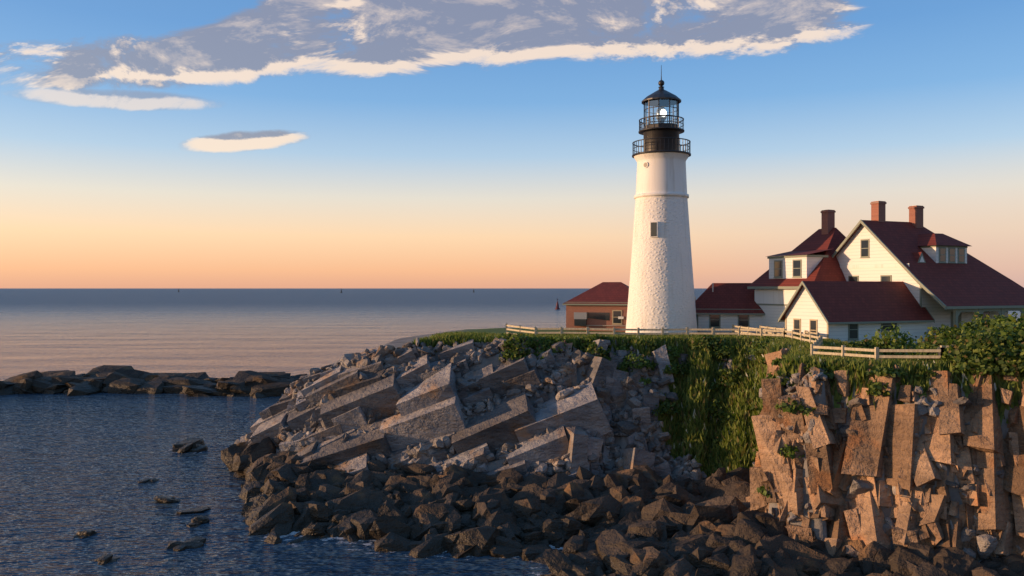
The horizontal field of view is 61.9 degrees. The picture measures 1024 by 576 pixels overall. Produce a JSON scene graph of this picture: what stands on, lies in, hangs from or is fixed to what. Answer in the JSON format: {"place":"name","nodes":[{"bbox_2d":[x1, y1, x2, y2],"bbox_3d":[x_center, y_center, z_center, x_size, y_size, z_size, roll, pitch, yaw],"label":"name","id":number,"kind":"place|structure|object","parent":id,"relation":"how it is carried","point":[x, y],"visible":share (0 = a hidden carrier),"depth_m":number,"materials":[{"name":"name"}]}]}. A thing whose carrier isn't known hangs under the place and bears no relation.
{"place":"outdoors","nodes":[
{"label":"outdoors","id":0,"kind":"place"},
{"bbox_2d":[0,288,1020,575],"bbox_3d":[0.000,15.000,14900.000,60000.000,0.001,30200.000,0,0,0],"label":"sea water","id":1,"kind":"structure","parent":0,"point":[70,466],"depth_m":99.61,"materials":[{"name":"blue liquid"}]},
{"bbox_2d":[170,449,562,575],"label":"sea foam","id":2,"kind":"object","parent":1,"relation":"on","point":[294,532],"visible":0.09,"depth_m":50.58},
{"bbox_2d":[0,365,307,564],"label":"sea rocks","id":3,"kind":"object","parent":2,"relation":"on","point":[116,379],"visible":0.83,"depth_m":121.14,"materials":[{"name":"grey stone"}]},
{"bbox_2d":[0,0,1023,287],"label":"sky","id":4,"kind":"structure","parent":0,"point":[144,143],"materials":[{"name":"blue"}]},
{"bbox_2d":[276,328,1023,559],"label":"terrain ground","id":5,"kind":"structure","parent":0,"point":[819,526],"depth_m":60.27,"materials":[{"name":"stone"}]},
{"bbox_2d":[562,282,628,331],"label":"small building","id":6,"kind":"structure","parent":5,"relation":"on","point":[603,305],"depth_m":89.30,"materials":[{"name":"red brick"}]},
{"bbox_2d":[221,437,1023,575],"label":"shore boulders","id":7,"kind":"object","parent":5,"relation":"on","point":[643,520],"visible":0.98,"depth_m":51.02,"materials":[{"name":"stone"}]},
{"bbox_2d":[230,337,1023,561],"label":"cliff rock blocks","id":8,"kind":"structure","parent":5,"relation":"on","point":[427,404],"depth_m":46.45,"materials":[{"name":"stone"}]},
{"bbox_2d":[234,337,1020,562],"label":"ledge rubble rocks","id":9,"kind":"object","parent":8,"relation":"on","point":[987,545],"visible":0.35,"depth_m":63.36,"materials":[{"name":"grey stone"}]},
{"bbox_2d":[497,309,1023,497],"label":"shrubs","id":10,"kind":"object","parent":8,"relation":"on","point":[992,346],"visible":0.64,"depth_m":48.03,"materials":[{"name":"green plant"}]},
{"bbox_2d":[625,65,697,332],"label":"lighthouse tower","id":11,"kind":"structure","parent":5,"relation":"on","point":[661,295],"depth_m":79.79,"materials":[{"name":"paint"}]},
{"bbox_2d":[412,331,1023,478],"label":"cliff grass tufts","id":12,"kind":"object","parent":5,"relation":"on","point":[738,431],"visible":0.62,"depth_m":62.33,"materials":[{"name":"green plant"}]},
{"bbox_2d":[506,323,944,360],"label":"fence","id":13,"kind":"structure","parent":5,"relation":"on","point":[816,345],"depth_m":66.32,"materials":[{"name":"white wood"}]},
{"bbox_2d":[695,283,764,332],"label":"small building","id":14,"kind":"structure","parent":5,"relation":"on","point":[723,305],"depth_m":83.39,"materials":[{"name":"red"}]},
{"bbox_2d":[732,325,784,336],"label":"fence","id":15,"kind":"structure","parent":5,"relation":"on","point":[733,326],"depth_m":75.08,"materials":[{"name":"white wood"}]},
{"bbox_2d":[759,325,818,338],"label":"fence","id":16,"kind":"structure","parent":5,"relation":"on","point":[805,331],"depth_m":73.53,"materials":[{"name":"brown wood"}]},
{"bbox_2d":[747,201,1023,343],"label":"keepers house","id":17,"kind":"structure","parent":5,"relation":"on","point":[913,276],"depth_m":72.32,"materials":[{"name":"white wood"}]}
]}

